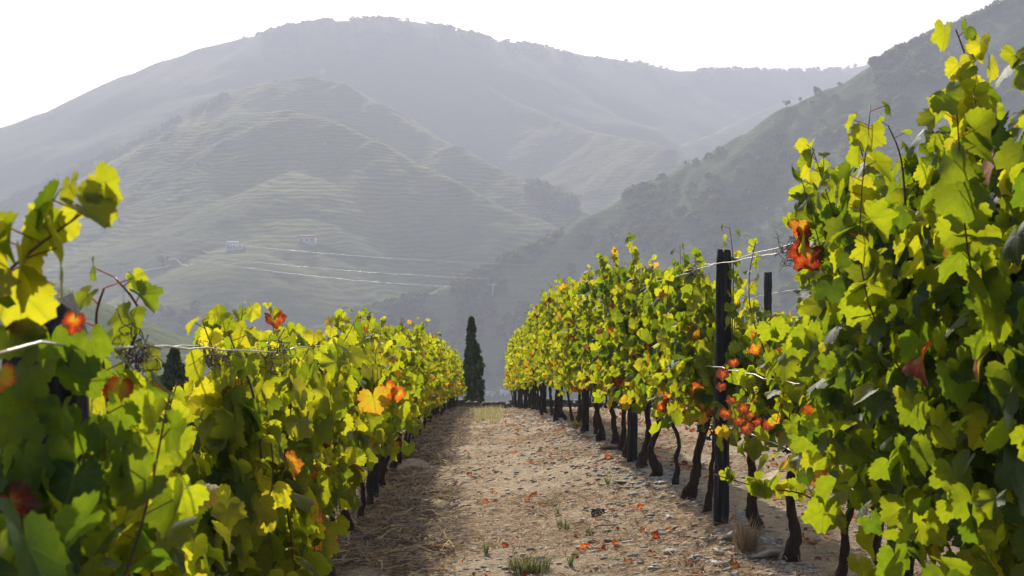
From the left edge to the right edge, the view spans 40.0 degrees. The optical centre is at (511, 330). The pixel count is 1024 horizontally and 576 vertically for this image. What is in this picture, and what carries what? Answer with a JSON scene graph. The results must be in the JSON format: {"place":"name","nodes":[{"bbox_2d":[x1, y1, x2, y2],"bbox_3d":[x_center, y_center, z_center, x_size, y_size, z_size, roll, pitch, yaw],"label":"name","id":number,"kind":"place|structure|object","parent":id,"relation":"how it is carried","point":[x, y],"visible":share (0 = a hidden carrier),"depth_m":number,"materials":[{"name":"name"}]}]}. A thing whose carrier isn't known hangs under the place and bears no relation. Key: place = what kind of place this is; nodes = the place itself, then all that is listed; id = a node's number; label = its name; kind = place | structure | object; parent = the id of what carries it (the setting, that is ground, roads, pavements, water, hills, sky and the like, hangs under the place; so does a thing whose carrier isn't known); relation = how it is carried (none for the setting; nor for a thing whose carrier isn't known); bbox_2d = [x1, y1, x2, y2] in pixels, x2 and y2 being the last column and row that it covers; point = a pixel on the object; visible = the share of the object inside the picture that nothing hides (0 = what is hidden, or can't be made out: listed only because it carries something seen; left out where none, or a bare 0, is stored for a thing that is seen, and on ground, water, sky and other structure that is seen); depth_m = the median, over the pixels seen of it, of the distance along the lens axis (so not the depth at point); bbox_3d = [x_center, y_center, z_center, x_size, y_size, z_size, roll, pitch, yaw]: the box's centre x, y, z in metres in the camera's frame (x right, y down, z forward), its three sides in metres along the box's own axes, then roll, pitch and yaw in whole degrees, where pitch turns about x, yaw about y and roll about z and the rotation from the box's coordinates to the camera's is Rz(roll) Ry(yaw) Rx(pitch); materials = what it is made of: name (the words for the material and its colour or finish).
{"place":"outdoors","nodes":[
{"label":"outdoors","id":0,"kind":"place"},
{"bbox_2d":[0,341,331,354],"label":"trellis wire","id":1,"kind":"object","parent":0,"point":[43,342],"visible":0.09,"depth_m":2.89,"materials":[{"name":"silver metal"}]},
{"bbox_2d":[112,309,164,379],"bbox_3d":[-0.787,0.037,2.894,0.106,0.167,0.335,0,0,6],"label":"dry tendril tangle","id":2,"kind":"object","parent":1,"relation":"attached to","point":[141,359],"visible":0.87,"depth_m":2.93,"materials":[{"name":"brown plant"}]},
{"bbox_2d":[188,339,241,378],"bbox_3d":[-0.827,0.080,3.942,0.123,0.112,0.215,0,0,0],"label":"dry tendril tangle","id":3,"kind":"object","parent":1,"relation":"hanging from","point":[215,358],"visible":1,"depth_m":3.89,"materials":[{"name":"plant"}]},
{"bbox_2d":[247,330,295,376],"bbox_3d":[-0.903,0.084,5.246,0.204,0.175,0.285,0,0,-22],"label":"dry tendril tangle","id":4,"kind":"object","parent":1,"relation":"attached to","point":[281,345],"visible":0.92,"depth_m":5.20,"materials":[{"name":"plant"}]},
{"bbox_2d":[330,406,479,575],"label":"dry grass","id":5,"kind":"structure","parent":0,"point":[447,424],"depth_m":11.10,"materials":[{"name":"plant"}]},
{"bbox_2d":[0,0,999,127],"label":"sky","id":6,"kind":"structure","parent":0,"point":[53,53],"materials":[{"name":"white"}]},
{"bbox_2d":[0,2,1023,451],"bbox_3d":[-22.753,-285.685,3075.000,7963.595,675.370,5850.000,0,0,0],"label":"hills","id":7,"kind":"structure","parent":0,"point":[436,158],"depth_m":1479.98,"materials":[{"name":"plant"}]},
{"bbox_2d":[144,299,288,349],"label":"valley wood","id":8,"kind":"object","parent":7,"relation":"on","point":[173,311],"visible":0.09,"depth_m":1070.16,"materials":[{"name":"grey plant"}]},
{"bbox_2d":[226,241,238,250],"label":"farmhouse","id":9,"kind":"object","parent":7,"relation":"on","point":[230,246],"visible":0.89,"depth_m":1229.64,"materials":[{"name":"white paint"}]},
{"bbox_2d":[0,92,581,225],"bbox_3d":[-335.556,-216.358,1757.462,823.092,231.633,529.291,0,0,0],"label":"spur wood","id":10,"kind":"object","parent":7,"relation":"on","point":[558,198],"visible":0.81,"depth_m":1863.82,"materials":[{"name":"grey plant"}]},
{"bbox_2d":[299,235,316,245],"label":"farmhouse","id":11,"kind":"object","parent":7,"relation":"on","point":[309,239],"visible":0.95,"depth_m":1244.70,"materials":[{"name":"ceramic"}]},
{"bbox_2d":[253,15,867,98],"bbox_3d":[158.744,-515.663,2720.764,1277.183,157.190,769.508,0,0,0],"label":"summit scrub","id":12,"kind":"object","parent":7,"relation":"on","point":[392,19],"visible":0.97,"depth_m":2578.62,"materials":[{"name":"grey plant"}]},
{"bbox_2d":[330,22,1019,377],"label":"hillside scrub","id":13,"kind":"object","parent":7,"relation":"on","point":[393,304],"visible":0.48,"depth_m":1065.71,"materials":[{"name":"grey plant"}]},
{"bbox_2d":[867,0,1023,66],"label":"ridge wood","id":14,"kind":"object","parent":7,"relation":"on","point":[976,16],"visible":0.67,"depth_m":1125.36,"materials":[{"name":"grey plant"}]},
{"bbox_2d":[325,407,959,575],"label":"ground","id":15,"kind":"structure","parent":0,"point":[492,563],"depth_m":11.41,"materials":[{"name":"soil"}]},
{"bbox_2d":[0,528,8,554],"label":"grapevine","id":16,"kind":"object","parent":15,"relation":"on","point":[4,543],"visible":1,"depth_m":1.55,"materials":[{"name":"green plant"}]},
{"bbox_2d":[1,292,89,573],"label":"vineyard post","id":17,"kind":"object","parent":15,"relation":"on","point":[68,302],"visible":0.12,"depth_m":2.52,"materials":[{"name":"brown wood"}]},
{"bbox_2d":[0,365,197,575],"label":"grapevine","id":18,"kind":"object","parent":15,"relation":"on","point":[58,543],"visible":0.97,"depth_m":2.38,"materials":[{"name":"green plant"}]},
{"bbox_2d":[0,161,209,575],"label":"grapevine","id":19,"kind":"object","parent":15,"relation":"on","point":[29,303],"visible":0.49,"depth_m":2.36,"materials":[{"name":"green plant"}]},
{"bbox_2d":[152,348,197,427],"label":"cypress tree","id":20,"kind":"object","parent":15,"relation":"on","point":[174,368],"visible":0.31,"depth_m":43.74,"materials":[{"name":"green plant"}]},
{"bbox_2d":[168,478,247,575],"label":"grapevine","id":21,"kind":"object","parent":15,"relation":"on","point":[227,512],"visible":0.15,"depth_m":3.80,"materials":[{"name":"green plant"}]},
{"bbox_2d":[155,302,318,575],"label":"grapevine","id":22,"kind":"object","parent":15,"relation":"on","point":[237,443],"visible":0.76,"depth_m":4.56,"materials":[{"name":"green plant"}]},
{"bbox_2d":[172,322,367,575],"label":"grapevine","id":23,"kind":"object","parent":15,"relation":"on","point":[307,429],"visible":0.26,"depth_m":5.46,"materials":[{"name":"green plant"}]},
{"bbox_2d":[216,325,384,511],"bbox_3d":[-1.097,0.753,7.196,0.818,1.567,1.236,0,0,0],"label":"grapevine","id":24,"kind":"object","parent":15,"relation":"on","point":[354,501],"visible":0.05,"depth_m":7.41,"materials":[{"name":"green plant"}]},
{"bbox_2d":[256,329,367,534],"bbox_3d":[-1.002,0.756,6.095,0.754,1.530,1.898,0,0,0],"label":"grapevine","id":25,"kind":"object","parent":15,"relation":"on","point":[346,462],"visible":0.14,"depth_m":6.30,"materials":[{"name":"green plant"}]},
{"bbox_2d":[262,302,405,575],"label":"grapevine","id":26,"kind":"object","parent":15,"relation":"on","point":[375,397],"visible":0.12,"depth_m":7.82,"materials":[{"name":"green plant"}]},
{"bbox_2d":[281,304,405,553],"bbox_3d":[-1.096,0.684,9.016,0.841,1.706,1.440,0,0,0],"label":"grapevine","id":27,"kind":"object","parent":15,"relation":"on","point":[394,361],"visible":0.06,"depth_m":9.04,"materials":[{"name":"green plant"}]},
{"bbox_2d":[367,454,379,501],"bbox_3d":[-1.234,0.944,12.560,0.121,1.708,0.088,0,0,0],"label":"vineyard post","id":28,"kind":"object","parent":15,"relation":"on","point":[375,483],"visible":0.11,"depth_m":12.52,"materials":[{"name":"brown wood"}]},
{"bbox_2d":[339,320,410,538],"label":"grapevine","id":29,"kind":"object","parent":15,"relation":"on","point":[399,411],"visible":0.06,"depth_m":9.98,"materials":[{"name":"green plant"}]},
{"bbox_2d":[357,311,408,523],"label":"grapevine","id":30,"kind":"object","parent":15,"relation":"on","point":[389,446],"visible":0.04,"depth_m":10.80,"materials":[{"name":"green plant"}]},
{"bbox_2d":[353,326,419,509],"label":"grapevine","id":31,"kind":"object","parent":15,"relation":"on","point":[410,428],"visible":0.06,"depth_m":11.86,"materials":[{"name":"green plant"}]},
{"bbox_2d":[353,307,419,426],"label":"grapevine","id":32,"kind":"object","parent":15,"relation":"on","point":[406,369],"visible":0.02,"depth_m":12.76,"materials":[{"name":"green plant"}]},
{"bbox_2d":[372,317,421,423],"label":"grapevine","id":33,"kind":"object","parent":15,"relation":"on","point":[398,328],"visible":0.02,"depth_m":15.06,"materials":[{"name":"green plant"}]},
{"bbox_2d":[379,327,423,487],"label":"grapevine","id":34,"kind":"object","parent":15,"relation":"on","point":[415,383],"visible":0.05,"depth_m":13.73,"materials":[{"name":"green plant"}]},
{"bbox_2d":[380,326,422,472],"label":"grapevine","id":35,"kind":"object","parent":15,"relation":"on","point":[387,458],"visible":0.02,"depth_m":15.68,"materials":[{"name":"green plant"}]},
{"bbox_2d":[374,320,429,429],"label":"grapevine","id":36,"kind":"object","parent":15,"relation":"on","point":[409,322],"visible":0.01,"depth_m":17.12,"materials":[{"name":"green plant"}]},
{"bbox_2d":[376,316,429,470],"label":"grapevine","id":37,"kind":"object","parent":15,"relation":"on","point":[416,341],"visible":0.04,"depth_m":16.40,"materials":[{"name":"green plant"}]},
{"bbox_2d":[400,322,429,407],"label":"grapevine","id":38,"kind":"object","parent":15,"relation":"on","point":[425,402],"depth_m":18.59,"materials":[{"name":"green plant"}]},
{"bbox_2d":[404,317,432,446],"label":"grapevine","id":39,"kind":"object","parent":15,"relation":"on","point":[425,348],"visible":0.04,"depth_m":19.35,"materials":[{"name":"green plant"}]},
{"bbox_2d":[408,329,433,443],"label":"grapevine","id":40,"kind":"object","parent":15,"relation":"on","point":[429,375],"visible":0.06,"depth_m":20.53,"materials":[{"name":"green plant"}]},
{"bbox_2d":[411,341,437,440],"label":"grapevine","id":41,"kind":"object","parent":15,"relation":"on","point":[433,399],"visible":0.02,"depth_m":21.00,"materials":[{"name":"green plant"}]},
{"bbox_2d":[415,337,442,436],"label":"grapevine","id":42,"kind":"object","parent":15,"relation":"on","point":[432,361],"visible":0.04,"depth_m":22.02,"materials":[{"name":"green plant"}]},
{"bbox_2d":[414,329,446,426],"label":"grapevine","id":43,"kind":"object","parent":15,"relation":"on","point":[439,360],"visible":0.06,"depth_m":25.78,"materials":[{"name":"green plant"}]},
{"bbox_2d":[421,334,444,430],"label":"grapevine","id":44,"kind":"object","parent":15,"relation":"on","point":[434,373],"visible":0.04,"depth_m":23.91,"materials":[{"name":"green plant"}]},
{"bbox_2d":[424,331,443,427],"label":"grapevine","id":45,"kind":"object","parent":15,"relation":"on","point":[438,389],"visible":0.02,"depth_m":24.87,"materials":[{"name":"green plant"}]},
{"bbox_2d":[426,333,448,423],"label":"grapevine","id":46,"kind":"object","parent":15,"relation":"on","point":[441,354],"visible":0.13,"depth_m":26.84,"materials":[{"name":"green plant"}]},
{"bbox_2d":[439,350,456,415],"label":"grapevine","id":47,"kind":"object","parent":15,"relation":"on","point":[451,377],"visible":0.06,"depth_m":35.07,"materials":[{"name":"green plant"}]},
{"bbox_2d":[448,350,460,408],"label":"grapevine","id":48,"kind":"object","parent":15,"relation":"on","point":[457,383],"visible":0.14,"depth_m":39.79,"materials":[{"name":"green plant"}]},
{"bbox_2d":[462,316,485,405],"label":"cypress tree","id":49,"kind":"object","parent":15,"relation":"on","point":[474,365],"visible":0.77,"depth_m":59.76,"materials":[{"name":"green plant"}]},
{"bbox_2d":[455,404,512,422],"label":"grass","id":50,"kind":"structure","parent":15,"relation":"on","point":[484,412],"depth_m":38.03,"materials":[{"name":"plant"}]},
{"bbox_2d":[504,342,516,406],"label":"grapevine","id":51,"kind":"object","parent":15,"relation":"on","point":[508,343],"visible":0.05,"depth_m":47.41,"materials":[{"name":"green plant"}]},
{"bbox_2d":[505,328,522,408],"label":"grapevine","id":52,"kind":"object","parent":15,"relation":"on","point":[510,360],"visible":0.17,"depth_m":41.65,"materials":[{"name":"green plant"}]},
{"bbox_2d":[509,333,523,407],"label":"grapevine","id":53,"kind":"object","parent":15,"relation":"on","point":[512,363],"visible":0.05,"depth_m":40.87,"materials":[{"name":"green plant"}]},
{"bbox_2d":[512,326,529,408],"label":"grapevine","id":54,"kind":"object","parent":15,"relation":"on","point":[516,362],"visible":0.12,"depth_m":38.08,"materials":[{"name":"green plant"}]},
{"bbox_2d":[514,325,530,408],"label":"grapevine","id":55,"kind":"object","parent":15,"relation":"on","point":[520,355],"visible":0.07,"depth_m":35.02,"materials":[{"name":"green plant"}]},
{"bbox_2d":[515,322,536,409],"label":"grapevine","id":56,"kind":"object","parent":15,"relation":"on","point":[520,364],"visible":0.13,"depth_m":34.25,"materials":[{"name":"green plant"}]},
{"bbox_2d":[520,312,538,410],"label":"grapevine","id":57,"kind":"object","parent":15,"relation":"on","point":[530,383],"visible":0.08,"depth_m":32.54,"materials":[{"name":"green plant"}]},
{"bbox_2d":[504,552,555,573],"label":"grass tuft","id":58,"kind":"object","parent":15,"relation":"on","point":[526,565],"visible":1,"depth_m":8.63,"materials":[{"name":"plant"}]},
{"bbox_2d":[527,319,547,412],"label":"grapevine","id":59,"kind":"object","parent":15,"relation":"on","point":[544,409],"visible":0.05,"depth_m":29.71,"materials":[{"name":"brown plant"}]},
{"bbox_2d":[523,304,553,415],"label":"grapevine","id":60,"kind":"object","parent":15,"relation":"on","point":[529,365],"visible":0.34,"depth_m":28.63,"materials":[{"name":"green plant"}]},
{"bbox_2d":[393,399,687,433],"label":"dry stone wall","id":61,"kind":"structure","parent":15,"relation":"on","point":[462,403],"depth_m":52.10,"materials":[{"name":"grey stone"}]},
{"bbox_2d":[532,307,551,412],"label":"grapevine","id":62,"kind":"object","parent":15,"relation":"on","point":[536,332],"visible":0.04,"depth_m":27.91,"materials":[{"name":"green plant"}]},
{"bbox_2d":[531,303,553,415],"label":"grapevine","id":63,"kind":"object","parent":15,"relation":"on","point":[551,399],"visible":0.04,"depth_m":27.02,"materials":[{"name":"green plant"}]},
{"bbox_2d":[541,382,546,412],"bbox_3d":[0.684,0.946,29.800,0.128,2.109,0.092,0,0,0],"label":"vineyard post","id":64,"kind":"object","parent":15,"relation":"on","point":[544,391],"visible":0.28,"depth_m":29.76,"materials":[{"name":"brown wood"}]},
{"bbox_2d":[535,280,560,382],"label":"grapevine","id":65,"kind":"object","parent":15,"relation":"on","point":[543,339],"visible":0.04,"depth_m":24.90,"materials":[{"name":"green plant"}]},
{"bbox_2d":[537,498,561,505],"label":"grass tuft","id":66,"kind":"object","parent":15,"relation":"on","point":[551,501],"visible":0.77,"depth_m":12.30,"materials":[{"name":"plant"}]},
{"bbox_2d":[533,277,570,421],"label":"grapevine","id":67,"kind":"object","parent":15,"relation":"on","point":[542,353],"visible":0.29,"depth_m":24.09,"materials":[{"name":"green plant"}]},
{"bbox_2d":[542,285,567,420],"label":"grapevine","id":68,"kind":"object","parent":15,"relation":"on","point":[547,366],"visible":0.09,"depth_m":23.20,"materials":[{"name":"green plant"}]},
{"bbox_2d":[547,283,580,422],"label":"grapevine","id":69,"kind":"object","parent":15,"relation":"on","point":[550,374],"visible":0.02,"depth_m":21.12,"materials":[{"name":"green plant"}]},
{"bbox_2d":[549,289,578,421],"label":"grapevine","id":70,"kind":"object","parent":15,"relation":"on","point":[552,331],"visible":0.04,"depth_m":22.23,"materials":[{"name":"green plant"}]},
{"bbox_2d":[551,273,589,422],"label":"grapevine","id":71,"kind":"object","parent":15,"relation":"on","point":[561,305],"visible":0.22,"depth_m":20.41,"materials":[{"name":"green plant"}]},
{"bbox_2d":[554,287,590,433],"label":"grapevine","id":72,"kind":"object","parent":15,"relation":"on","point":[574,312],"visible":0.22,"depth_m":19.46,"materials":[{"name":"green plant"}]},
{"bbox_2d":[568,264,599,433],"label":"grapevine","id":73,"kind":"object","parent":15,"relation":"on","point":[574,359],"visible":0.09,"depth_m":18.60,"materials":[{"name":"green plant"}]},
{"bbox_2d":[581,381,589,430],"bbox_3d":[1.028,0.595,19.600,0.124,2.110,0.092,0,0,0],"label":"vineyard post","id":74,"kind":"object","parent":15,"relation":"on","point":[585,397],"visible":0.29,"depth_m":19.56,"materials":[{"name":"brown wood"}]},
{"bbox_2d":[572,264,609,440],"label":"grapevine","id":75,"kind":"object","parent":15,"relation":"on","point":[585,320],"visible":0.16,"depth_m":17.55,"materials":[{"name":"green plant"}]},
{"bbox_2d":[591,508,604,517],"bbox_3d":[0.678,1.437,11.071,0.117,0.082,0.130,0,0,0],"label":"dried stem curl","id":76,"kind":"object","parent":15,"relation":"on","point":[600,510],"visible":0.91,"depth_m":11.06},
{"bbox_2d":[592,246,628,457],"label":"grapevine","id":77,"kind":"object","parent":15,"relation":"on","point":[603,337],"visible":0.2,"depth_m":14.97,"materials":[{"name":"green plant"}]},
{"bbox_2d":[583,266,640,444],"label":"grapevine","id":78,"kind":"object","parent":15,"relation":"on","point":[615,437],"visible":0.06,"depth_m":16.69,"materials":[{"name":"green plant"}]},
{"bbox_2d":[365,407,860,575],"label":"leaf litter","id":79,"kind":"object","parent":15,"relation":"on","point":[576,535],"visible":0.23,"depth_m":12.40,"materials":[{"name":"brown plant"}]},
{"bbox_2d":[589,261,647,451],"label":"grapevine","id":80,"kind":"object","parent":15,"relation":"on","point":[597,346],"visible":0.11,"depth_m":15.71,"materials":[{"name":"green plant"}]},
{"bbox_2d":[600,232,657,468],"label":"grapevine","id":81,"kind":"object","parent":15,"relation":"on","point":[614,377],"visible":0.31,"depth_m":13.84,"materials":[{"name":"green plant"}]},
{"bbox_2d":[627,275,637,462],"bbox_3d":[1.238,0.508,14.400,0.126,2.160,0.090,0,0,0],"label":"vineyard post","id":82,"kind":"object","parent":15,"relation":"on","point":[632,427],"visible":0.23,"depth_m":14.36,"materials":[{"name":"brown wood"}]},
{"bbox_2d":[610,254,662,476],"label":"grapevine","id":83,"kind":"object","parent":15,"relation":"on","point":[633,344],"visible":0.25,"depth_m":12.99,"materials":[{"name":"green plant"}]},
{"bbox_2d":[328,406,959,575],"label":"straw","id":84,"kind":"object","parent":15,"relation":"on","point":[600,529],"visible":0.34,"depth_m":10.79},
{"bbox_2d":[627,243,706,484],"bbox_3d":[1.412,0.339,12.107,0.766,2.156,1.398,0,0,0],"label":"grapevine","id":85,"kind":"object","parent":15,"relation":"on","point":[654,290],"visible":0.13,"depth_m":12.08,"materials":[{"name":"green plant"}]},
{"bbox_2d":[634,259,715,500],"bbox_3d":[1.402,0.409,11.272,0.750,2.023,1.779,0,0,0],"label":"grapevine","id":86,"kind":"object","parent":15,"relation":"on","point":[672,304],"visible":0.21,"depth_m":11.17,"materials":[{"name":"green plant"}]},
{"bbox_2d":[649,224,766,513],"bbox_3d":[1.466,0.347,10.171,0.854,2.140,1.516,0,0,0],"label":"grapevine","id":87,"kind":"object","parent":15,"relation":"on","point":[698,361],"visible":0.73,"depth_m":10.21,"materials":[{"name":"green plant"}]},
{"bbox_2d":[680,256,710,279],"bbox_3d":[1.343,-0.457,10.299,0.233,0.179,0.418,0,0,0],"label":"dry tendril tangle","id":88,"kind":"object","parent":87,"relation":"attached to","point":[692,273],"visible":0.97,"depth_m":10.27,"materials":[{"name":"brown plant"}]},
{"bbox_2d":[713,248,731,525],"bbox_3d":[1.435,0.516,9.600,0.126,2.161,0.089,0,0,0],"label":"vineyard post","id":89,"kind":"object","parent":15,"relation":"on","point":[722,459],"visible":0.67,"depth_m":9.56,"materials":[{"name":"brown wood"}]},
{"bbox_2d":[591,241,824,300],"bbox_3d":[0.796,0.276,25.873,0.136,1.461,49.778,0,0,-2],"label":"trellis wire","id":90,"kind":"object","parent":89,"relation":"attached to","point":[725,262],"visible":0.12,"depth_m":9.06,"materials":[{"name":"silver metal"}]},
{"bbox_2d":[773,233,795,272],"bbox_3d":[1.442,-0.404,7.217,0.201,0.196,0.535,0,0,0],"label":"dry tendril tangle","id":91,"kind":"object","parent":90,"relation":"attached to","point":[787,247],"visible":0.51,"depth_m":7.28,"materials":[{"name":"plant"}]},
{"bbox_2d":[720,530,745,539],"bbox_3d":[1.453,1.307,9.051,0.168,0.042,0.340,4,7,19],"label":"stone","id":92,"kind":"object","parent":15,"relation":"on","point":[726,537],"visible":0.38,"depth_m":8.96,"materials":[{"name":"grey stone"}]},
{"bbox_2d":[708,511,775,550],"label":"grass tuft","id":93,"kind":"object","parent":15,"relation":"on","point":[746,542],"visible":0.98,"depth_m":8.65,"materials":[{"name":"plant"}]},
{"bbox_2d":[712,299,790,530],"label":"grapevine","id":94,"kind":"object","parent":15,"relation":"on","point":[736,358],"visible":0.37,"depth_m":9.11,"materials":[{"name":"green plant"}]},
{"bbox_2d":[750,549,781,557],"bbox_3d":[1.542,1.336,8.457,0.224,0.045,0.300,-1,-8,-27],"label":"stone","id":95,"kind":"object","parent":15,"relation":"on","point":[768,553],"visible":1,"depth_m":8.38,"materials":[{"name":"grey stone"}]},
{"bbox_2d":[764,272,771,320],"bbox_3d":[3.412,0.427,18.800,0.130,2.427,0.089,0,0,0],"label":"vineyard post","id":96,"kind":"object","parent":15,"relation":"on","point":[767,291],"visible":0.3,"depth_m":18.76,"materials":[{"name":"grey wood"}]},
{"bbox_2d":[733,238,806,563],"bbox_3d":[1.613,0.436,8.318,0.632,1.959,0.972,0,0,0],"label":"grapevine","id":97,"kind":"object","parent":15,"relation":"on","point":[757,386],"visible":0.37,"depth_m":8.26,"materials":[{"name":"green plant"}]},
{"bbox_2d":[761,305,798,345],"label":"grapevine","id":98,"kind":"object","parent":15,"relation":"on","point":[790,315],"visible":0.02,"depth_m":17.81,"materials":[{"name":"green plant"}]},
{"bbox_2d":[715,152,900,568],"bbox_3d":[1.509,0.288,6.517,1.175,2.275,1.321,0,0,0],"label":"grapevine","id":99,"kind":"object","parent":15,"relation":"on","point":[756,486],"visible":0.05,"depth_m":6.43,"materials":[{"name":"green plant"}]},
{"bbox_2d":[764,285,854,575],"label":"grapevine","id":100,"kind":"object","parent":15,"relation":"on","point":[787,393],"visible":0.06,"depth_m":7.46,"materials":[{"name":"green plant"}]},
{"bbox_2d":[755,133,959,575],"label":"grapevine","id":101,"kind":"object","parent":15,"relation":"on","point":[826,453],"visible":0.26,"depth_m":5.55,"materials":[{"name":"green plant"}]},
{"bbox_2d":[801,18,1023,575],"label":"grapevine","id":102,"kind":"object","parent":15,"relation":"on","point":[896,399],"visible":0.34,"depth_m":4.65,"materials":[{"name":"green plant"}]},
{"bbox_2d":[875,80,1023,575],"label":"grapevine","id":103,"kind":"object","parent":15,"relation":"on","point":[983,261],"visible":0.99,"depth_m":3.84,"materials":[{"name":"green plant"}]},
{"bbox_2d":[995,45,1023,93],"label":"grapevine","id":104,"kind":"object","parent":15,"relation":"on","point":[1010,57],"visible":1,"depth_m":3.42,"materials":[{"name":"green plant"}]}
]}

